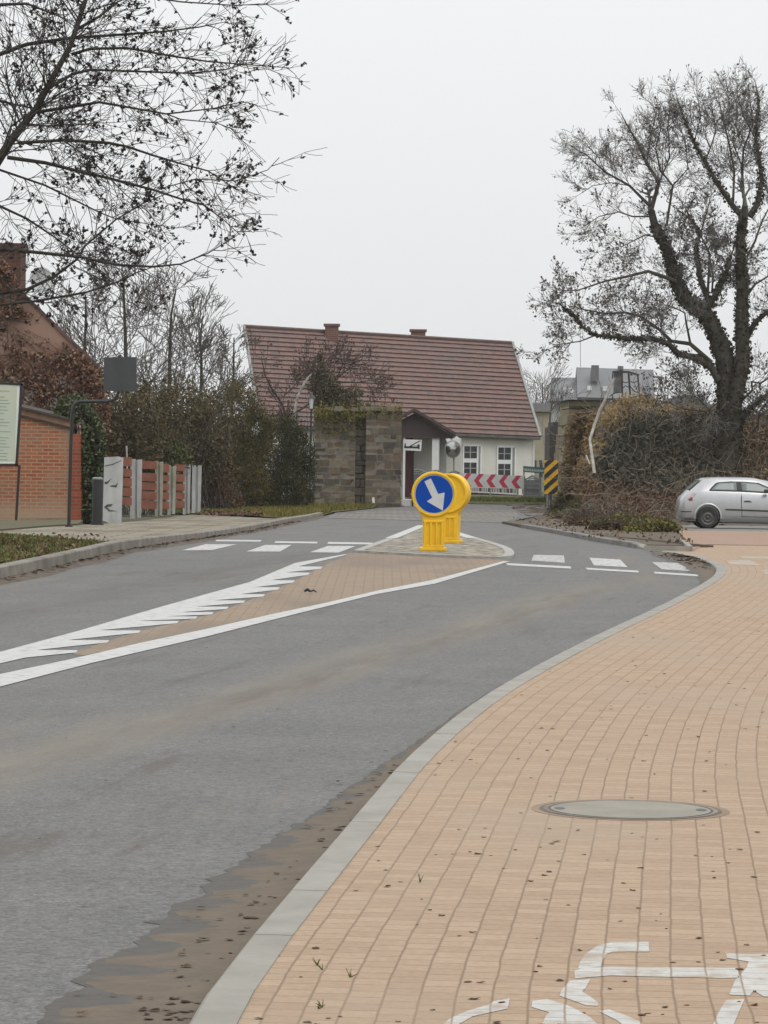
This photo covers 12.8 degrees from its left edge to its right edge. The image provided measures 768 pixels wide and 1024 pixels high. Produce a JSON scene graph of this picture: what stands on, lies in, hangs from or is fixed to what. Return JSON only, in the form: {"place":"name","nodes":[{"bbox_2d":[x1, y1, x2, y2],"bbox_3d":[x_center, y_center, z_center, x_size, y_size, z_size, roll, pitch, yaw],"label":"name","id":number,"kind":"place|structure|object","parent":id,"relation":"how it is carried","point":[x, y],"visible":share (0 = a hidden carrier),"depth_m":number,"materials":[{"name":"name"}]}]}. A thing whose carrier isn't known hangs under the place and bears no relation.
{"place":"outdoors","nodes":[
{"label":"outdoors","id":0,"kind":"place"},
{"bbox_2d":[0,515,299,541],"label":"pavement","id":1,"kind":"structure","parent":0,"point":[153,527],"depth_m":60.28,"materials":[{"name":"beige concrete"}]},
{"bbox_2d":[90,477,103,524],"bbox_3d":[-5.331,-0.198,63.523,0.250,0.901,0.250,1,1,0],"label":"post bollard","id":2,"kind":"object","parent":1,"relation":"on","point":[97,500],"visible":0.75,"depth_m":63.44,"materials":[{"name":"grey metal"}]},
{"bbox_2d":[65,355,136,526],"bbox_3d":[-4.998,-1.240,60.356,1.250,3.073,0.140,1,1,0],"label":"road sign","id":3,"kind":"object","parent":1,"relation":"on","point":[120,373],"visible":0.9,"depth_m":60.27,"materials":[{"name":"grey metal"}]},
{"bbox_2d":[0,516,328,583],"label":"gutter dirt","id":4,"kind":"structure","parent":0,"point":[49,571],"depth_m":42.46,"materials":[{"name":"brown soil"}]},
{"bbox_2d":[0,499,700,1023],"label":"road","id":5,"kind":"structure","parent":0,"point":[136,789],"depth_m":19.46,"materials":[{"name":"grey asphalt"}]},
{"bbox_2d":[0,512,322,577],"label":"kerb","id":6,"kind":"structure","parent":5,"relation":"on","point":[38,562],"depth_m":44.02,"materials":[{"name":"concrete"}]},
{"bbox_2d":[0,554,345,662],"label":"road marking","id":7,"kind":"object","parent":5,"relation":"on","point":[179,610],"visible":1,"depth_m":29.03,"materials":[{"name":"paint"}]},
{"bbox_2d":[185,544,235,549],"bbox_3d":[-2.517,0.502,48.920,0.448,0.063,5.089,1,1,2],"label":"road marking","id":8,"kind":"object","parent":5,"relation":"on","point":[209,546],"visible":1,"depth_m":49.28,"materials":[{"name":"paint"}]},
{"bbox_2d":[0,561,508,685],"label":"road marking","id":9,"kind":"object","parent":5,"relation":"on","point":[7,678],"visible":1,"depth_m":25.21,"materials":[{"name":"paint"}]},
{"bbox_2d":[249,545,290,550],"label":"road marking","id":10,"kind":"object","parent":5,"relation":"on","point":[272,547],"visible":1,"depth_m":48.52,"materials":[{"name":"paint"}]},
{"bbox_2d":[74,553,506,654],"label":"median paving","id":11,"kind":"structure","parent":5,"relation":"on","point":[349,575],"depth_m":35.43,"materials":[{"name":"brick"}]},
{"bbox_2d":[312,546,353,552],"bbox_3d":[-0.721,0.526,48.715,0.405,0.064,5.110,1,1,2],"label":"road marking","id":12,"kind":"object","parent":5,"relation":"on","point":[335,549],"visible":1,"depth_m":48.35,"materials":[{"name":"paint"}]},
{"bbox_2d":[4,521,711,1020],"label":"fallen leaves","id":13,"kind":"object","parent":5,"relation":"on","point":[694,559],"visible":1,"depth_m":35.88,"materials":[{"name":"brown plant"}]},
{"bbox_2d":[37,551,715,1023],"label":"gutter dirt","id":14,"kind":"structure","parent":5,"relation":"on","point":[210,955],"depth_m":10.25,"materials":[{"name":"soil"}]},
{"bbox_2d":[386,525,476,537],"bbox_3d":[0.813,0.367,66.137,1.582,0.229,18.329,1,1,0],"label":"road marking","id":15,"kind":"object","parent":5,"relation":"on","point":[404,532],"visible":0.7,"depth_m":62.28,"materials":[{"name":"paint"}]},
{"bbox_2d":[354,538,513,558],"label":"island kerb","id":16,"kind":"structure","parent":5,"relation":"on","point":[508,553],"depth_m":45.12,"materials":[{"name":"concrete"}]},
{"bbox_2d":[366,527,504,555],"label":"traffic island","id":17,"kind":"structure","parent":5,"relation":"on","point":[411,542],"depth_m":49.52,"materials":[{"name":"grey stone"}]},
{"bbox_2d":[411,472,456,550],"bbox_3d":[0.679,-0.011,46.634,0.612,1.081,0.340,1,1,0],"label":"traffic bollard","id":18,"kind":"object","parent":17,"relation":"on","point":[434,494],"visible":1,"depth_m":46.48,"materials":[{"name":"yellow plastic"}]},
{"bbox_2d":[444,473,470,542],"bbox_3d":[1.023,-0.061,53.226,0.612,1.081,0.340,1,1,14],"label":"traffic bollard","id":19,"kind":"object","parent":17,"relation":"on","point":[453,516],"visible":0.57,"depth_m":53.07,"materials":[{"name":"yellow plastic"}]},
{"bbox_2d":[189,544,726,1023],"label":"kerb","id":20,"kind":"structure","parent":5,"relation":"on","point":[229,996],"depth_m":11.80,"materials":[{"name":"concrete"}]},
{"bbox_2d":[532,555,564,562],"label":"road marking","id":21,"kind":"object","parent":5,"relation":"on","point":[553,558],"visible":1,"depth_m":44.41,"materials":[{"name":"paint"}]},
{"bbox_2d":[521,524,641,547],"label":"kerb","id":22,"kind":"structure","parent":5,"relation":"on","point":[626,543],"depth_m":60.54,"materials":[{"name":"grey concrete"}]},
{"bbox_2d":[590,558,626,566],"bbox_3d":[2.828,0.636,43.274,0.397,0.001,3.293,1,1,2],"label":"road marking","id":23,"kind":"object","parent":5,"relation":"on","point":[608,562],"visible":1,"depth_m":43.17,"materials":[{"name":"paint"}]},
{"bbox_2d":[644,538,691,550],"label":"kerb","id":24,"kind":"structure","parent":5,"relation":"on","point":[687,546],"depth_m":49.26,"materials":[{"name":"concrete"}]},
{"bbox_2d":[652,562,687,570],"bbox_3d":[3.571,0.670,42.037,0.406,0.001,2.994,1,1,2],"label":"road marking","id":25,"kind":"object","parent":5,"relation":"on","point":[670,566],"visible":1,"depth_m":42.05,"materials":[{"name":"paint"}]},
{"bbox_2d":[0,0,767,433],"label":"sky","id":26,"kind":"structure","parent":0,"point":[429,203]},
{"bbox_2d":[324,508,519,521],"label":"cobbled road","id":27,"kind":"structure","parent":0,"point":[477,515],"depth_m":102.98,"materials":[{"name":"grey stone"}]},
{"bbox_2d":[83,455,767,525],"bbox_3d":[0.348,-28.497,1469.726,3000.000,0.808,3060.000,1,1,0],"label":"ground","id":28,"kind":"structure","parent":0,"point":[125,518],"depth_m":98.94,"materials":[{"name":"green plant"}]},
{"bbox_2d":[0,382,22,519],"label":"information board","id":29,"kind":"object","parent":28,"relation":"on","point":[10,410],"visible":0.96,"depth_m":73.49,"materials":[{"name":"white paint"}]},
{"bbox_2d":[0,520,82,530],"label":"paving strip","id":30,"kind":"object","parent":28,"relation":"on","point":[5,525],"depth_m":63.17,"materials":[{"name":"grey concrete"}]},
{"bbox_2d":[0,404,88,523],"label":"brick shed","id":31,"kind":"structure","parent":28,"relation":"on","point":[43,459],"depth_m":75.50,"materials":[{"name":"brick"}]},
{"bbox_2d":[53,392,106,523],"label":"ivy","id":32,"kind":"object","parent":31,"relation":"attached to","point":[93,443],"visible":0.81,"depth_m":75.78,"materials":[{"name":"green plant"}]},
{"bbox_2d":[0,243,101,413],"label":"gable house","id":33,"kind":"structure","parent":28,"relation":"on","point":[57,335],"depth_m":80.44,"materials":[{"name":"brown brick"}]},
{"bbox_2d":[25,267,54,293],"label":"satellite dish","id":34,"kind":"object","parent":33,"relation":"attached to","point":[40,274],"visible":0.5,"depth_m":80.19,"materials":[{"name":"grey metal"}]},
{"bbox_2d":[0,255,111,456],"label":"creeper","id":35,"kind":"object","parent":33,"relation":"attached to","point":[90,376],"visible":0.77,"depth_m":80.30,"materials":[{"name":"brown plant"}]},
{"bbox_2d":[0,531,112,562],"bbox_3d":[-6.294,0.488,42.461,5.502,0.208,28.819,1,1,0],"label":"grass","id":36,"kind":"structure","parent":28,"relation":"on","point":[35,540],"depth_m":44.25,"materials":[{"name":"green plant"}]},
{"bbox_2d":[0,532,104,563],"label":"fallen leaves","id":37,"kind":"object","parent":36,"relation":"on","point":[20,553],"visible":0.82,"depth_m":43.05,"materials":[{"name":"brown plant"}]},
{"bbox_2d":[0,0,326,355],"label":"alder tree","id":38,"kind":"object","parent":36,"relation":"on","point":[9,141],"visible":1,"depth_m":41.88,"materials":[{"name":"brown plant"}]},
{"bbox_2d":[47,269,160,403],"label":"bare tree","id":39,"kind":"object","parent":28,"relation":"on","point":[64,327],"visible":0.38,"depth_m":121.72,"materials":[{"name":"brown plant"}]},
{"bbox_2d":[59,234,225,416],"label":"bare tree","id":40,"kind":"object","parent":28,"relation":"on","point":[126,344],"visible":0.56,"depth_m":128.12,"materials":[{"name":"brown plant"}]},
{"bbox_2d":[103,446,201,522],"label":"concrete fence","id":41,"kind":"object","parent":28,"relation":"on","point":[114,490],"visible":0.97,"depth_m":83.01,"materials":[{"name":"grey concrete"}]},
{"bbox_2d":[131,432,195,515],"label":"shrub","id":42,"kind":"object","parent":28,"relation":"on","point":[178,448],"visible":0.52,"depth_m":93.81,"materials":[{"name":"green plant"}]},
{"bbox_2d":[103,364,236,515],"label":"shrub","id":43,"kind":"object","parent":28,"relation":"on","point":[127,431],"visible":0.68,"depth_m":92.23,"materials":[{"name":"green plant"}]},
{"bbox_2d":[99,248,248,416],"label":"bare tree","id":44,"kind":"object","parent":28,"relation":"on","point":[203,346],"visible":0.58,"depth_m":133.83,"materials":[{"name":"brown plant"}]},
{"bbox_2d":[153,277,271,492],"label":"bare tree","id":45,"kind":"object","parent":28,"relation":"on","point":[192,343],"visible":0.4,"depth_m":137.78,"materials":[{"name":"brown plant"}]},
{"bbox_2d":[197,324,277,462],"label":"bare tree","id":46,"kind":"object","parent":28,"relation":"on","point":[240,345],"visible":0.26,"depth_m":140.85,"materials":[{"name":"brown plant"}]},
{"bbox_2d":[148,499,376,517],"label":"grass verge","id":47,"kind":"object","parent":28,"relation":"on","point":[323,514],"depth_m":107.08,"materials":[{"name":"green plant"}]},
{"bbox_2d":[138,366,256,513],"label":"shrub","id":48,"kind":"object","parent":47,"relation":"on","point":[202,445],"visible":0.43,"depth_m":101.61,"materials":[{"name":"green plant"}]},
{"bbox_2d":[190,449,256,508],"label":"shrub","id":49,"kind":"object","parent":47,"relation":"on","point":[225,498],"visible":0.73,"depth_m":102.84,"materials":[{"name":"green plant"}]},
{"bbox_2d":[198,504,265,516],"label":"fallen leaves","id":50,"kind":"object","parent":47,"relation":"on","point":[224,512],"visible":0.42,"depth_m":93.08,"materials":[{"name":"brown plant"}]},
{"bbox_2d":[212,373,277,506],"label":"conifer hedge","id":51,"kind":"object","parent":47,"relation":"on","point":[249,453],"visible":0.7,"depth_m":108.82,"materials":[{"name":"green plant"}]},
{"bbox_2d":[307,393,314,502],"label":"street lamp","id":52,"kind":"object","parent":47,"relation":"on","point":[311,397],"visible":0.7,"depth_m":115.43,"materials":[{"name":"grey metal"}]},
{"bbox_2d":[303,348,377,501],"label":"shrub","id":53,"kind":"object","parent":47,"relation":"on","point":[328,389],"visible":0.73,"depth_m":118.87,"materials":[{"name":"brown plant"}]},
{"bbox_2d":[233,401,319,506],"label":"conifer hedge","id":54,"kind":"object","parent":28,"relation":"on","point":[295,478],"visible":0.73,"depth_m":111.00,"materials":[{"name":"green plant"}]},
{"bbox_2d":[241,329,401,497],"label":"fruit tree","id":55,"kind":"object","parent":28,"relation":"on","point":[270,389],"visible":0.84,"depth_m":123.89,"materials":[{"name":"brown plant"}]},
{"bbox_2d":[314,406,401,507],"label":"stone pier","id":56,"kind":"structure","parent":28,"relation":"on","point":[369,471],"depth_m":117.60,"materials":[{"name":"grey stone"}]},
{"bbox_2d":[313,392,403,454],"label":"ivy","id":57,"kind":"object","parent":56,"relation":"on","point":[343,414],"depth_m":117.49,"materials":[{"name":"plant"}]},
{"bbox_2d":[243,323,541,498],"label":"long house","id":58,"kind":"structure","parent":28,"relation":"on","point":[473,395],"depth_m":148.34,"materials":[{"name":"tile"}]},
{"bbox_2d":[403,439,421,505],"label":"end zone sign","id":59,"kind":"object","parent":28,"relation":"on","point":[412,445],"visible":0.91,"depth_m":118.88,"materials":[{"name":"white metal"}]},
{"bbox_2d":[445,436,460,472],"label":"traffic mirror","id":60,"kind":"object","parent":28,"relation":"on","point":[453,448],"visible":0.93,"depth_m":123.97,"materials":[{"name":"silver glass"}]},
{"bbox_2d":[410,493,548,504],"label":"grass verge","id":61,"kind":"object","parent":28,"relation":"on","point":[478,502],"depth_m":125.68,"materials":[{"name":"green plant"}]},
{"bbox_2d":[459,473,523,497],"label":"chevron board","id":62,"kind":"object","parent":61,"relation":"on","point":[490,481],"visible":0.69,"depth_m":127.50,"materials":[{"name":"white metal"}]},
{"bbox_2d":[523,466,543,496],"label":"direction sign","id":63,"kind":"object","parent":61,"relation":"on","point":[533,469],"visible":0.88,"depth_m":129.99,"materials":[{"name":"green metal"}]},
{"bbox_2d":[471,488,516,495],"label":"picket fence","id":64,"kind":"object","parent":28,"relation":"on","point":[498,490],"visible":0.6,"depth_m":133.11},
{"bbox_2d":[532,403,550,459],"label":"yard shed","id":65,"kind":"structure","parent":28,"relation":"on","point":[542,410],"depth_m":189.93,"materials":[{"name":"beige paint"}]},
{"bbox_2d":[526,372,560,466],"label":"bare tree","id":66,"kind":"object","parent":28,"relation":"on","point":[547,387],"visible":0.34,"depth_m":259.97,"materials":[{"name":"brown plant"}]},
{"bbox_2d":[523,359,589,476],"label":"bare tree","id":67,"kind":"object","parent":28,"relation":"on","point":[564,392],"visible":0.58,"depth_m":229.89,"materials":[{"name":"brown plant"}]},
{"bbox_2d":[544,400,604,504],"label":"bridge abutment","id":68,"kind":"object","parent":28,"relation":"on","point":[555,428],"visible":0.24,"depth_m":119.38,"materials":[{"name":"concrete"}]},
{"bbox_2d":[561,410,590,493],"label":"creeper","id":69,"kind":"object","parent":68,"relation":"hanging from","point":[575,436],"visible":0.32,"depth_m":116.71,"materials":[{"name":"plant"}]},
{"bbox_2d":[238,545,767,1023],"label":"footpath","id":70,"kind":"structure","parent":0,"point":[402,953],"depth_m":12.02,"materials":[{"name":"beige brick"}]},
{"bbox_2d":[444,998,509,1023],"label":"road marking","id":71,"kind":"object","parent":70,"relation":"on","point":[497,1005],"visible":1,"depth_m":8.74,"materials":[{"name":"paint"}]},
{"bbox_2d":[256,622,767,1023],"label":"fallen leaves","id":72,"kind":"object","parent":70,"relation":"on","point":[567,904],"visible":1,"depth_m":10.26,"materials":[{"name":"brown plant"}]},
{"bbox_2d":[532,999,596,1023],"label":"road marking","id":73,"kind":"object","parent":70,"relation":"on","point":[560,1013],"visible":1,"depth_m":8.70,"materials":[{"name":"paint"}]},
{"bbox_2d":[559,979,597,1005],"bbox_3d":[0.511,1.272,9.051,0.098,0.001,0.438,1,1,0],"label":"road marking","id":74,"kind":"object","parent":70,"relation":"on","point":[572,989],"visible":1,"depth_m":9.03,"materials":[{"name":"paint"}]},
{"bbox_2d":[578,942,648,968],"bbox_3d":[0.656,1.260,9.719,0.164,0.001,0.574,1,1,15],"label":"road marking","id":75,"kind":"object","parent":70,"relation":"on","point":[594,957],"visible":1,"depth_m":9.80,"materials":[{"name":"paint"}]},
{"bbox_2d":[600,1010,642,1023],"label":"road marking","id":76,"kind":"object","parent":70,"relation":"on","point":[622,1018],"visible":1,"depth_m":8.66,"materials":[{"name":"paint"}]},
{"bbox_2d":[531,799,729,820],"bbox_3d":[0.980,1.182,13.587,0.788,0.003,0.788,1,1,0],"label":"manhole cover","id":77,"kind":"object","parent":70,"relation":"on","point":[639,810],"visible":1,"depth_m":13.56,"materials":[{"name":"metal"}]},
{"bbox_2d":[574,967,738,977],"bbox_3d":[0.751,1.268,9.395,0.464,0.001,0.226,1,1,0],"label":"road marking","id":78,"kind":"object","parent":70,"relation":"on","point":[699,972],"visible":1,"depth_m":9.41,"materials":[{"name":"paint"}]},
{"bbox_2d":[713,999,743,1023],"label":"road marking","id":79,"kind":"object","parent":70,"relation":"on","point":[728,1012],"visible":1,"depth_m":8.76,"materials":[{"name":"paint"}]},
{"bbox_2d":[726,953,767,996],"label":"road marking","id":80,"kind":"object","parent":70,"relation":"on","point":[753,975],"visible":1,"depth_m":9.35,"materials":[{"name":"paint"}]},
{"bbox_2d":[549,334,654,421],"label":"house","id":81,"kind":"structure","parent":0,"point":[583,378],"depth_m":283.20,"materials":[{"name":"grey metal"}]},
{"bbox_2d":[502,518,713,546],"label":"soil","id":82,"kind":"structure","parent":0,"point":[655,540],"depth_m":64.01,"materials":[{"name":"brown soil"}]},
{"bbox_2d":[554,497,618,525],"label":"shrub","id":83,"kind":"object","parent":82,"relation":"on","point":[574,518],"visible":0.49,"depth_m":76.90,"materials":[{"name":"brown plant"}]},
{"bbox_2d":[513,517,692,543],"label":"fallen leaves","id":84,"kind":"object","parent":82,"relation":"on","point":[649,538],"visible":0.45,"depth_m":64.28,"materials":[{"name":"brown plant"}]},
{"bbox_2d":[583,507,630,529],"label":"shrub","id":85,"kind":"object","parent":82,"relation":"on","point":[606,526],"visible":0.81,"depth_m":69.89,"materials":[{"name":"brown plant"}]},
{"bbox_2d":[573,501,657,525],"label":"shrub","id":86,"kind":"object","parent":82,"relation":"on","point":[623,516],"visible":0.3,"depth_m":71.84,"materials":[{"name":"brown plant"}]},
{"bbox_2d":[602,505,691,532],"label":"shrub","id":87,"kind":"object","parent":82,"relation":"on","point":[658,525],"visible":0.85,"depth_m":67.78,"materials":[{"name":"green plant"}]},
{"bbox_2d":[621,505,678,520],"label":"shrub","id":88,"kind":"object","parent":82,"relation":"on","point":[652,517],"visible":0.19,"depth_m":75.95,"materials":[{"name":"red plant"}]},
{"bbox_2d":[506,401,767,525],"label":"embankment","id":89,"kind":"structure","parent":0,"point":[533,509],"depth_m":108.64,"materials":[{"name":"brown plant"}]},
{"bbox_2d":[522,475,540,495],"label":"metal gate","id":90,"kind":"structure","parent":89,"relation":"on","point":[532,487],"depth_m":132.01,"materials":[{"name":"grey metal"}]},
{"bbox_2d":[544,460,557,507],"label":"hazard board","id":91,"kind":"object","parent":89,"relation":"on","point":[550,473],"visible":0.81,"depth_m":115.50,"materials":[{"name":"black paint"}]},
{"bbox_2d":[543,489,588,518],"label":"shrub","id":92,"kind":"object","parent":89,"relation":"on","point":[553,507],"depth_m":110.60,"materials":[{"name":"plant"}]},
{"bbox_2d":[534,375,624,492],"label":"brambles","id":93,"kind":"object","parent":89,"relation":"on","point":[572,450],"visible":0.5,"depth_m":116.39,"materials":[{"name":"brown plant"}]},
{"bbox_2d":[558,407,608,499],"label":"bracken","id":94,"kind":"object","parent":89,"relation":"on","point":[579,474],"visible":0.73,"depth_m":113.50,"materials":[{"name":"brown plant"}]},
{"bbox_2d":[585,378,615,473],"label":"dead tree","id":95,"kind":"object","parent":89,"relation":"on","point":[593,429],"visible":1,"depth_m":106.25,"materials":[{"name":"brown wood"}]},
{"bbox_2d":[559,476,682,519],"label":"bracken","id":96,"kind":"object","parent":89,"relation":"on","point":[643,504],"visible":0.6,"depth_m":104.73,"materials":[{"name":"brown plant"}]},
{"bbox_2d":[610,371,639,406],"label":"steel frame","id":97,"kind":"object","parent":89,"relation":"on","point":[618,387],"visible":0.88,"depth_m":121.22,"materials":[{"name":"grey metal"}]},
{"bbox_2d":[556,364,694,473],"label":"brambles","id":98,"kind":"object","parent":89,"relation":"on","point":[602,414],"visible":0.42,"depth_m":114.63,"materials":[{"name":"brown plant"}]},
{"bbox_2d":[561,457,705,515],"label":"brambles","id":99,"kind":"object","parent":89,"relation":"on","point":[668,510],"visible":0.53,"depth_m":104.14,"materials":[{"name":"brown plant"}]},
{"bbox_2d":[512,56,767,474],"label":"oak tree","id":100,"kind":"object","parent":89,"relation":"on","point":[730,371],"visible":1,"depth_m":107.18,"materials":[{"name":"brown plant"}]},
{"bbox_2d":[574,389,715,471],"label":"dry grass","id":101,"kind":"structure","parent":89,"relation":"on","point":[623,399],"depth_m":113.99,"materials":[{"name":"plant"}]},
{"bbox_2d":[592,413,726,494],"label":"ground ivy","id":102,"kind":"object","parent":89,"relation":"on","point":[615,462],"visible":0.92,"depth_m":108.25,"materials":[{"name":"green plant"}]},
{"bbox_2d":[606,392,713,484],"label":"brambles","id":103,"kind":"object","parent":89,"relation":"on","point":[660,451],"visible":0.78,"depth_m":107.53,"materials":[{"name":"brown plant"}]},
{"bbox_2d":[559,386,767,501],"bbox_3d":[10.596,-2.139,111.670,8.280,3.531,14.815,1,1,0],"label":"undergrowth","id":104,"kind":"object","parent":89,"relation":"on","point":[668,416],"visible":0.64,"depth_m":108.83,"materials":[{"name":"brown plant"}]},
{"bbox_2d":[741,413,767,479],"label":"bracken","id":105,"kind":"object","parent":89,"relation":"on","point":[747,431],"visible":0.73,"depth_m":109.08,"materials":[{"name":"brown plant"}]},
{"bbox_2d":[679,529,767,549],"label":"paved apron","id":106,"kind":"object","parent":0,"point":[754,538],"visible":0.33,"depth_m":62.58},
{"bbox_2d":[681,525,767,530],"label":"parking area","id":107,"kind":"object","parent":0,"point":[734,528],"visible":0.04,"depth_m":92.28,"materials":[{"name":"grey asphalt"}]},
{"bbox_2d":[675,477,767,528],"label":"parked car","id":108,"kind":"object","parent":107,"relation":"on","point":[709,502],"visible":1,"depth_m":91.56,"materials":[{"name":"silver metal"}]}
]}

